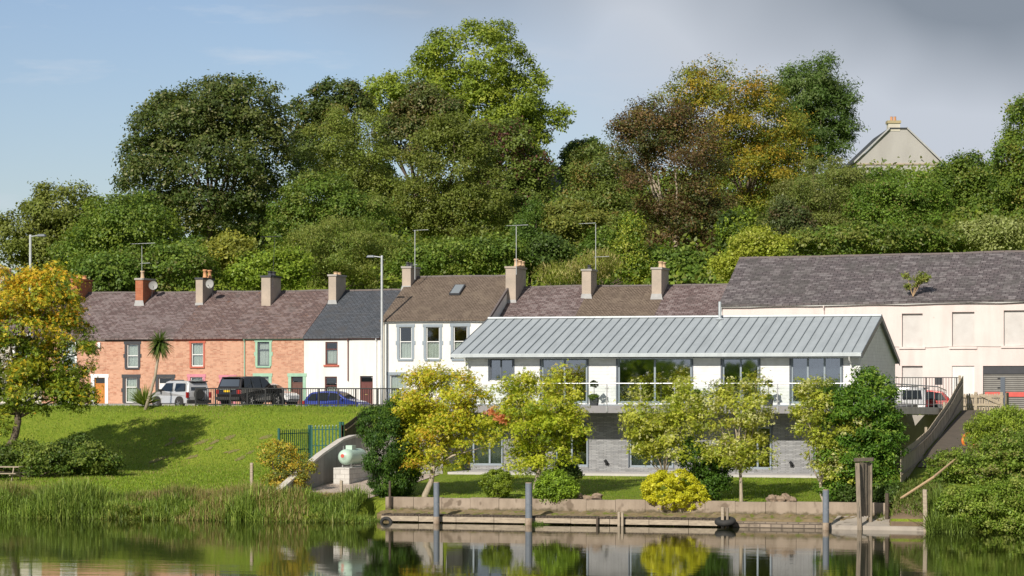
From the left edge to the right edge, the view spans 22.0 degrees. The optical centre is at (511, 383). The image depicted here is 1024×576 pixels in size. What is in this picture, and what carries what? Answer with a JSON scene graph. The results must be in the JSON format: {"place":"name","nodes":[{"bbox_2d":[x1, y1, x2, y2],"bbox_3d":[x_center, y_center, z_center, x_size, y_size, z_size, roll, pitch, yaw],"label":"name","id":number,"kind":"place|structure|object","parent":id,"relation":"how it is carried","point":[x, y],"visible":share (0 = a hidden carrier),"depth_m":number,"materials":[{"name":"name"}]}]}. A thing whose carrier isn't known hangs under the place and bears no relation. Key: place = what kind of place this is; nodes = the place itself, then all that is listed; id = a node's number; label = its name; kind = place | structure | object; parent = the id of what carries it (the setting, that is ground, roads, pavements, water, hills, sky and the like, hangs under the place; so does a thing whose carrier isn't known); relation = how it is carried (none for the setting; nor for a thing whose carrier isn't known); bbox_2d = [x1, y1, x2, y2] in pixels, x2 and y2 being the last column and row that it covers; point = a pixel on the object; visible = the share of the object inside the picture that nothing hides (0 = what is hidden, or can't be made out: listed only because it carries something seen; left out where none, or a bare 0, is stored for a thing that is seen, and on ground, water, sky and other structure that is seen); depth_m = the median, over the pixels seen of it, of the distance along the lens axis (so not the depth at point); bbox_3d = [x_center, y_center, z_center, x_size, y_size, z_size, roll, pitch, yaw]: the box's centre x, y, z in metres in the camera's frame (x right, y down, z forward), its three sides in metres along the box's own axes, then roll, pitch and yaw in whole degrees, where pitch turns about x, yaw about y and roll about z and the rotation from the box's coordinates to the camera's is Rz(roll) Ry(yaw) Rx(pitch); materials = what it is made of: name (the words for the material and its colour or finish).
{"place":"outdoors","nodes":[
{"label":"outdoors","id":0,"kind":"place"},
{"bbox_2d":[380,262,507,403],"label":"terraced house","id":1,"kind":"structure","parent":0,"point":[433,319],"depth_m":166.85,"materials":[{"name":"brown tile"}]},
{"bbox_2d":[396,324,414,360],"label":"window","id":2,"kind":"structure","parent":1,"relation":"in","point":[406,347],"depth_m":166.61,"materials":[{"name":"white paint"}]},
{"bbox_2d":[422,324,442,360],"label":"window","id":3,"kind":"structure","parent":1,"relation":"in","point":[432,350],"depth_m":166.13,"materials":[{"name":"white paint"}]},
{"bbox_2d":[0,188,1022,531],"bbox_3d":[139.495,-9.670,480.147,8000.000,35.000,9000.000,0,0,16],"label":"ground","id":4,"kind":"structure","parent":0,"point":[374,504],"depth_m":139.47,"materials":[{"name":"plant"}]},
{"bbox_2d":[0,258,105,476],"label":"autumn tree","id":5,"kind":"object","parent":4,"relation":"on","point":[29,363],"visible":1,"depth_m":130.24,"materials":[{"name":"yellow plant"}]},
{"bbox_2d":[0,175,120,278],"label":"broadleaf tree","id":6,"kind":"object","parent":4,"relation":"on","point":[40,213],"visible":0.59,"depth_m":206.58,"materials":[{"name":"green plant"}]},
{"bbox_2d":[0,435,128,477],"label":"hedge","id":7,"kind":"object","parent":4,"relation":"on","point":[88,457],"visible":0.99,"depth_m":129.24,"materials":[{"name":"green plant"}]},
{"bbox_2d":[41,275,134,402],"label":"terraced house","id":8,"kind":"structure","parent":4,"relation":"on","point":[106,312],"depth_m":174.99,"materials":[{"name":"brick"}]},
{"bbox_2d":[63,248,149,291],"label":"shrub","id":9,"kind":"object","parent":4,"relation":"on","point":[104,272],"visible":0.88,"depth_m":182.85,"materials":[{"name":"green plant"}]},
{"bbox_2d":[45,185,220,288],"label":"broadleaf tree","id":10,"kind":"object","parent":4,"relation":"on","point":[102,233],"visible":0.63,"depth_m":193.23,"materials":[{"name":"green plant"}]},
{"bbox_2d":[104,271,198,403],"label":"terraced house","id":11,"kind":"structure","parent":4,"relation":"on","point":[129,365],"depth_m":172.13,"materials":[{"name":"brick"}]},
{"bbox_2d":[123,341,141,368],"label":"window","id":12,"kind":"structure","parent":11,"relation":"in","point":[131,355],"depth_m":171.86,"materials":[{"name":"white paint"}]},
{"bbox_2d":[144,330,173,409],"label":"cabbage palm","id":13,"kind":"object","parent":4,"relation":"on","point":[159,346],"visible":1,"depth_m":144.44,"materials":[{"name":"green plant"}]},
{"bbox_2d":[113,239,228,291],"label":"shrub","id":14,"kind":"object","parent":4,"relation":"on","point":[161,267],"visible":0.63,"depth_m":185.61,"materials":[{"name":"green plant"}]},
{"bbox_2d":[1,502,375,522],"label":"shore weeds","id":15,"kind":"object","parent":4,"relation":"on","point":[118,513],"visible":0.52,"depth_m":112.72,"materials":[{"name":"plant"}]},
{"bbox_2d":[108,69,310,242],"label":"broadleaf tree","id":16,"kind":"object","parent":4,"relation":"on","point":[212,120],"visible":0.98,"depth_m":215.64,"materials":[{"name":"green plant"}]},
{"bbox_2d":[173,269,264,403],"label":"terraced house","id":17,"kind":"structure","parent":4,"relation":"on","point":[208,342],"depth_m":170.79,"materials":[{"name":"brick"}]},
{"bbox_2d":[0,404,444,494],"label":"bank grass","id":18,"kind":"structure","parent":4,"relation":"on","point":[218,477],"depth_m":137.47,"materials":[{"name":"plant"}]},
{"bbox_2d":[195,227,267,290],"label":"shrub","id":19,"kind":"object","parent":4,"relation":"on","point":[228,245],"visible":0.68,"depth_m":188.93,"materials":[{"name":"green plant"}]},
{"bbox_2d":[216,241,319,290],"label":"shrub","id":20,"kind":"object","parent":4,"relation":"on","point":[290,269],"visible":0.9,"depth_m":187.01,"materials":[{"name":"green plant"}]},
{"bbox_2d":[241,271,328,403],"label":"terraced house","id":21,"kind":"structure","parent":4,"relation":"on","point":[273,339],"depth_m":169.49,"materials":[{"name":"brick"}]},
{"bbox_2d":[254,340,272,367],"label":"window","id":22,"kind":"structure","parent":21,"relation":"in","point":[266,353],"depth_m":169.28,"materials":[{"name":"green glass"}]},
{"bbox_2d":[250,436,319,490],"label":"shrub","id":23,"kind":"object","parent":4,"relation":"on","point":[286,471],"visible":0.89,"depth_m":116.12,"materials":[{"name":"yellow plant"}]},
{"bbox_2d":[195,388,398,405],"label":"black railing","id":24,"kind":"object","parent":4,"relation":"on","point":[282,397],"visible":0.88,"depth_m":143.56,"materials":[{"name":"metal"}]},
{"bbox_2d":[278,422,343,464],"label":"palisade fence","id":25,"kind":"object","parent":4,"relation":"on","point":[310,439],"visible":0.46,"depth_m":127.28,"materials":[{"name":"green metal"}]},
{"bbox_2d":[257,167,404,282],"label":"broadleaf tree","id":26,"kind":"object","parent":4,"relation":"on","point":[298,207],"visible":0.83,"depth_m":204.65,"materials":[{"name":"green plant"}]},
{"bbox_2d":[281,74,380,173],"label":"broadleaf tree","id":27,"kind":"object","parent":4,"relation":"on","point":[349,90],"visible":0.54,"depth_m":238.40,"materials":[{"name":"green plant"}]},
{"bbox_2d":[271,212,407,289],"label":"broadleaf tree","id":28,"kind":"object","parent":4,"relation":"on","point":[364,242],"visible":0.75,"depth_m":195.65,"materials":[{"name":"green plant"}]},
{"bbox_2d":[283,104,408,247],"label":"broadleaf tree","id":29,"kind":"object","parent":4,"relation":"on","point":[355,171],"visible":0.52,"depth_m":223.60,"materials":[{"name":"green plant"}]},
{"bbox_2d":[303,272,400,403],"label":"terraced house","id":30,"kind":"structure","parent":4,"relation":"on","point":[342,341],"depth_m":168.17,"materials":[{"name":"paint"}]},
{"bbox_2d":[333,465,371,483],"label":"tank plinth","id":31,"kind":"structure","parent":4,"relation":"on","point":[349,474],"depth_m":119.19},
{"bbox_2d":[275,434,462,493],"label":"ramp retaining wall","id":32,"kind":"structure","parent":4,"relation":"on","point":[326,458],"depth_m":120.19,"materials":[{"name":"grey concrete"}]},
{"bbox_2d":[354,393,425,497],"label":"cypress bush","id":33,"kind":"object","parent":4,"relation":"on","point":[386,469],"visible":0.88,"depth_m":113.75,"materials":[{"name":"green plant"}]},
{"bbox_2d":[367,77,465,195],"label":"broadleaf tree","id":34,"kind":"object","parent":4,"relation":"on","point":[421,101],"visible":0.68,"depth_m":236.41,"materials":[{"name":"green plant"}]},
{"bbox_2d":[389,359,500,496],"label":"maple tree","id":35,"kind":"object","parent":4,"relation":"on","point":[454,425],"visible":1,"depth_m":113.17,"materials":[{"name":"yellow plant"}]},
{"bbox_2d":[388,108,525,255],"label":"broadleaf tree","id":36,"kind":"object","parent":4,"relation":"on","point":[440,214],"visible":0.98,"depth_m":214.55,"materials":[{"name":"green plant"}]},
{"bbox_2d":[378,230,535,282],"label":"ivy bank","id":37,"kind":"structure","parent":4,"relation":"on","point":[481,255],"depth_m":188.61,"materials":[{"name":"green plant"}]},
{"bbox_2d":[359,16,576,172],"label":"broadleaf tree","id":38,"kind":"object","parent":4,"relation":"on","point":[497,97],"visible":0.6,"depth_m":248.32,"materials":[{"name":"green plant"}]},
{"bbox_2d":[478,468,513,497],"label":"shrub","id":39,"kind":"object","parent":4,"relation":"on","point":[499,481],"visible":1,"depth_m":112.21,"materials":[{"name":"green plant"}]},
{"bbox_2d":[464,112,562,232],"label":"broadleaf tree","id":40,"kind":"object","parent":4,"relation":"on","point":[528,172],"visible":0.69,"depth_m":226.31,"materials":[{"name":"green plant"}]},
{"bbox_2d":[11,155,1023,291],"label":"undergrowth","id":41,"kind":"object","parent":4,"relation":"on","point":[695,278],"visible":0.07,"depth_m":212.91,"materials":[{"name":"green plant"}]},
{"bbox_2d":[504,193,550,285],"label":"broadleaf tree","id":42,"kind":"object","parent":4,"relation":"on","point":[533,213],"visible":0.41,"depth_m":192.38,"materials":[{"name":"green plant"}]},
{"bbox_2d":[470,359,596,496],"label":"maple tree","id":43,"kind":"object","parent":4,"relation":"on","point":[539,415],"visible":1,"depth_m":112.01,"materials":[{"name":"green plant"}]},
{"bbox_2d":[500,259,597,316],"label":"terraced house","id":44,"kind":"structure","parent":4,"relation":"on","point":[523,300],"depth_m":168.32,"materials":[{"name":"tile"}]},
{"bbox_2d":[523,230,581,285],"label":"shrub","id":45,"kind":"object","parent":4,"relation":"on","point":[541,245],"visible":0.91,"depth_m":190.04,"materials":[{"name":"green plant"}]},
{"bbox_2d":[532,468,580,502],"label":"shrub","id":46,"kind":"object","parent":4,"relation":"on","point":[566,487],"visible":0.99,"depth_m":110.48,"materials":[{"name":"green plant"}]},
{"bbox_2d":[528,198,612,281],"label":"broadleaf tree","id":47,"kind":"object","parent":4,"relation":"on","point":[564,219],"visible":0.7,"depth_m":198.69,"materials":[{"name":"green plant"}]},
{"bbox_2d":[528,245,627,285],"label":"shrub","id":48,"kind":"object","parent":4,"relation":"on","point":[578,267],"visible":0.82,"depth_m":186.50,"materials":[{"name":"green plant"}]},
{"bbox_2d":[556,134,605,194],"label":"broadleaf tree","id":49,"kind":"object","parent":4,"relation":"on","point":[568,148],"visible":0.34,"depth_m":254.32,"materials":[{"name":"green plant"}]},
{"bbox_2d":[554,139,650,237],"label":"broadleaf tree","id":50,"kind":"object","parent":4,"relation":"on","point":[607,195],"visible":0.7,"depth_m":215.70,"materials":[{"name":"green plant"}]},
{"bbox_2d":[576,284,667,315],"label":"terraced house","id":51,"kind":"structure","parent":4,"relation":"on","point":[620,300],"depth_m":166.59,"materials":[{"name":"brown tile"}]},
{"bbox_2d":[377,508,882,525],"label":"gravel ledge","id":52,"kind":"object","parent":4,"relation":"on","point":[786,517],"visible":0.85,"depth_m":108.84,"materials":[{"name":"gravel"}]},
{"bbox_2d":[608,209,658,284],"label":"broadleaf tree","id":53,"kind":"object","parent":4,"relation":"on","point":[628,241],"visible":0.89,"depth_m":193.35,"materials":[{"name":"green plant"}]},
{"bbox_2d":[385,497,889,515],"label":"quay retaining wall","id":54,"kind":"structure","parent":4,"relation":"on","point":[644,506],"depth_m":109.69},
{"bbox_2d":[572,222,712,284],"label":"shrub","id":55,"kind":"object","parent":4,"relation":"on","point":[687,258],"visible":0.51,"depth_m":195.00,"materials":[{"name":"green plant"}]},
{"bbox_2d":[613,369,718,487],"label":"maple tree","id":56,"kind":"object","parent":4,"relation":"on","point":[645,429],"visible":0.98,"depth_m":110.39,"materials":[{"name":"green plant"}]},
{"bbox_2d":[599,89,749,257],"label":"broadleaf tree","id":57,"kind":"object","parent":4,"relation":"on","point":[695,212],"visible":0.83,"depth_m":206.62,"materials":[{"name":"brown plant"}]},
{"bbox_2d":[640,468,710,512],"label":"shrub","id":58,"kind":"object","parent":4,"relation":"on","point":[650,488],"visible":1,"depth_m":108.97,"materials":[{"name":"yellow plant"}]},
{"bbox_2d":[650,261,727,315],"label":"terraced house","id":59,"kind":"structure","parent":4,"relation":"on","point":[690,299],"depth_m":166.03,"materials":[{"name":"tile"}]},
{"bbox_2d":[449,302,946,473],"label":"riverside house","id":60,"kind":"structure","parent":4,"relation":"on","point":[612,356],"depth_m":124.17,"materials":[{"name":"stone"}]},
{"bbox_2d":[463,426,502,465],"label":"window","id":61,"kind":"structure","parent":60,"relation":"in","point":[490,458],"depth_m":125.49,"materials":[{"name":"clear glass"}]},
{"bbox_2d":[615,357,693,403],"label":"sliding door","id":62,"kind":"structure","parent":60,"relation":"in","point":[641,358],"depth_m":123.12,"materials":[{"name":"clear glass"}]},
{"bbox_2d":[788,356,843,403],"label":"sliding door","id":63,"kind":"structure","parent":60,"relation":"in","point":[803,367],"depth_m":121.10,"materials":[{"name":"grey glass"}]},
{"bbox_2d":[675,435,737,500],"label":"shrub","id":64,"kind":"object","parent":4,"relation":"on","point":[709,478],"visible":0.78,"depth_m":110.38,"materials":[{"name":"green plant"}]},
{"bbox_2d":[684,368,784,501],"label":"maple tree","id":65,"kind":"object","parent":4,"relation":"on","point":[737,450],"visible":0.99,"depth_m":109.32,"materials":[{"name":"green plant"}]},
{"bbox_2d":[648,52,824,217],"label":"broadleaf tree","id":66,"kind":"object","parent":4,"relation":"on","point":[757,156],"visible":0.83,"depth_m":224.42,"materials":[{"name":"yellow plant"}]},
{"bbox_2d":[708,204,765,252],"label":"shrub","id":67,"kind":"object","parent":4,"relation":"on","point":[731,221],"visible":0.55,"depth_m":201.25,"materials":[{"name":"green plant"}]},
{"bbox_2d":[702,218,798,282],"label":"shrub","id":68,"kind":"object","parent":4,"relation":"on","point":[749,241],"visible":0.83,"depth_m":185.12,"materials":[{"name":"green plant"}]},
{"bbox_2d":[733,521,831,528],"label":"concrete quay edge","id":69,"kind":"object","parent":4,"relation":"on","point":[765,524],"visible":0.36,"depth_m":106.09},
{"bbox_2d":[760,192,821,255],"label":"broadleaf tree","id":70,"kind":"object","parent":4,"relation":"on","point":[782,222],"visible":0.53,"depth_m":199.10,"materials":[{"name":"green plant"}]},
{"bbox_2d":[762,45,870,181],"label":"broadleaf tree","id":71,"kind":"object","parent":4,"relation":"on","point":[825,94],"visible":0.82,"depth_m":242.29,"materials":[{"name":"green plant"}]},
{"bbox_2d":[754,154,882,252],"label":"broadleaf tree","id":72,"kind":"object","parent":4,"relation":"on","point":[822,194],"visible":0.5,"depth_m":205.65,"materials":[{"name":"green plant"}]},
{"bbox_2d":[784,374,872,501],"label":"maple tree","id":73,"kind":"object","parent":4,"relation":"on","point":[810,406],"visible":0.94,"depth_m":107.94,"materials":[{"name":"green plant"}]},
{"bbox_2d":[787,217,926,254],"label":"hedge","id":74,"kind":"object","parent":4,"relation":"on","point":[872,237],"visible":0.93,"depth_m":188.34,"materials":[{"name":"green plant"}]},
{"bbox_2d":[811,364,910,501],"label":"evergreen tree","id":75,"kind":"object","parent":4,"relation":"on","point":[862,399],"visible":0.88,"depth_m":107.53,"materials":[{"name":"green plant"}]},
{"bbox_2d":[830,480,907,503],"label":"shrub","id":76,"kind":"object","parent":4,"relation":"on","point":[877,494],"visible":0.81,"depth_m":107.20,"materials":[{"name":"green plant"}]},
{"bbox_2d":[720,250,1023,407],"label":"building","id":77,"kind":"structure","parent":4,"relation":"on","point":[961,314],"depth_m":150.31,"materials":[{"name":"paint"}]},
{"bbox_2d":[899,314,924,348],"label":"boarded window","id":78,"kind":"structure","parent":77,"relation":"in","point":[912,324],"depth_m":149.75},
{"bbox_2d":[949,312,976,348],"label":"boarded window","id":79,"kind":"structure","parent":77,"relation":"in","point":[962,322],"depth_m":148.95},
{"bbox_2d":[952,366,973,394],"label":"blocked doorway","id":80,"kind":"structure","parent":77,"relation":"in","point":[967,372],"depth_m":148.84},
{"bbox_2d":[1001,310,1023,347],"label":"boarded window","id":81,"kind":"structure","parent":77,"relation":"in","point":[1013,319],"depth_m":148.15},
{"bbox_2d":[830,516,923,530],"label":"slipway slab","id":82,"kind":"structure","parent":4,"relation":"on","point":[851,524],"depth_m":104.92,"materials":[{"name":"concrete"}]},
{"bbox_2d":[854,457,873,529],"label":"timber post","id":83,"kind":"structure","parent":82,"relation":"on","point":[864,485],"depth_m":105.06,"materials":[{"name":"brown wood"}]},
{"bbox_2d":[846,117,942,187],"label":"hilltop house","id":84,"kind":"structure","parent":4,"relation":"on","point":[892,142],"depth_m":272.00,"materials":[{"name":"paint"}]},
{"bbox_2d":[833,164,958,240],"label":"broadleaf tree","id":85,"kind":"object","parent":4,"relation":"on","point":[917,199],"visible":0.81,"depth_m":198.55,"materials":[{"name":"green plant"}]},
{"bbox_2d":[876,477,951,523],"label":"bank weeds","id":86,"kind":"object","parent":4,"relation":"on","point":[910,484],"visible":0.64,"depth_m":106.24,"materials":[{"name":"plant"}]},
{"bbox_2d":[878,220,973,252],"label":"hedge","id":87,"kind":"object","parent":4,"relation":"on","point":[938,238],"visible":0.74,"depth_m":189.31,"materials":[{"name":"green plant"}]},
{"bbox_2d":[900,376,962,481],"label":"timber fence","id":88,"kind":"object","parent":4,"relation":"on","point":[943,420],"visible":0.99,"depth_m":117.59,"materials":[{"name":"grey wood"}]},
{"bbox_2d":[906,481,987,532],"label":"river sedge","id":89,"kind":"object","parent":4,"relation":"on","point":[940,524],"visible":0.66,"depth_m":103.08,"materials":[{"name":"plant"}]},
{"bbox_2d":[927,147,1008,225],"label":"broadleaf tree","id":90,"kind":"object","parent":4,"relation":"on","point":[966,186],"visible":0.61,"depth_m":215.60,"materials":[{"name":"green plant"}]},
{"bbox_2d":[922,423,1023,486],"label":"shrub","id":91,"kind":"object","parent":4,"relation":"on","point":[1006,455],"visible":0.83,"depth_m":107.56,"materials":[{"name":"green plant"}]},
{"bbox_2d":[931,475,1023,533],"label":"shrub","id":92,"kind":"object","parent":4,"relation":"on","point":[975,498],"visible":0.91,"depth_m":102.79,"materials":[{"name":"green plant"}]},
{"bbox_2d":[963,392,1008,409],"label":"picket gate","id":93,"kind":"structure","parent":4,"relation":"on","point":[989,397],"depth_m":129.62,"materials":[{"name":"beige wood"}]},
{"bbox_2d":[949,211,1023,251],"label":"shrub","id":94,"kind":"object","parent":4,"relation":"on","point":[1005,233],"visible":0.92,"depth_m":188.72,"materials":[{"name":"green plant"}]},
{"bbox_2d":[957,402,1023,449],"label":"shrub","id":95,"kind":"object","parent":4,"relation":"on","point":[993,421],"visible":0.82,"depth_m":114.29,"materials":[{"name":"green plant"}]},
{"bbox_2d":[983,93,1023,227],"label":"broadleaf tree","id":96,"kind":"object","parent":4,"relation":"on","point":[1010,191],"visible":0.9,"depth_m":210.55,"materials":[{"name":"green plant"}]},
{"bbox_2d":[0,517,1023,575],"bbox_3d":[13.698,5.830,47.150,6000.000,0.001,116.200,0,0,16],"label":"river","id":97,"kind":"structure","parent":0,"point":[75,547],"depth_m":91.77,"materials":[{"name":"green liquid"}]},
{"bbox_2d":[0,475,380,522],"bbox_3d":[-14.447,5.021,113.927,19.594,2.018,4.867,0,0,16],"label":"reeds","id":98,"kind":"object","parent":97,"relation":"in","point":[86,500],"visible":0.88,"depth_m":113.20,"materials":[{"name":"plant"}]},
{"bbox_2d":[381,513,717,526],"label":"boardwalk","id":99,"kind":"structure","parent":97,"relation":"in","point":[567,520],"depth_m":108.61,"materials":[{"name":"brown wood"}]},
{"bbox_2d":[0,0,1023,273],"label":"sky","id":100,"kind":"structure","parent":0,"point":[72,72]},
{"bbox_2d":[405,474,838,501],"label":"lawn grass","id":101,"kind":"structure","parent":0,"point":[728,495],"depth_m":115.63,"materials":[{"name":"plant"}]},
{"bbox_2d":[447,470,823,477],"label":"patio","id":102,"kind":"structure","parent":0,"point":[769,475],"depth_m":121.20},
{"bbox_2d":[917,410,1023,466],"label":"sloping path","id":103,"kind":"structure","parent":0,"point":[949,436],"depth_m":118.96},
{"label":"street","id":104,"kind":"structure","parent":0,"visible":0},
{"bbox_2d":[151,380,211,405],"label":"parked car","id":105,"kind":"object","parent":104,"relation":"on","point":[180,392],"visible":0.73,"depth_m":161.92,"materials":[{"name":"silver metal"}]},
{"bbox_2d":[216,376,280,405],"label":"parked car","id":106,"kind":"object","parent":104,"relation":"on","point":[244,382],"visible":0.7,"depth_m":157.09,"materials":[{"name":"black metal"}]},
{"bbox_2d":[302,391,369,405],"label":"parked car","id":107,"kind":"object","parent":104,"relation":"on","point":[323,397],"visible":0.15,"depth_m":151.83,"materials":[{"name":"blue metal"}]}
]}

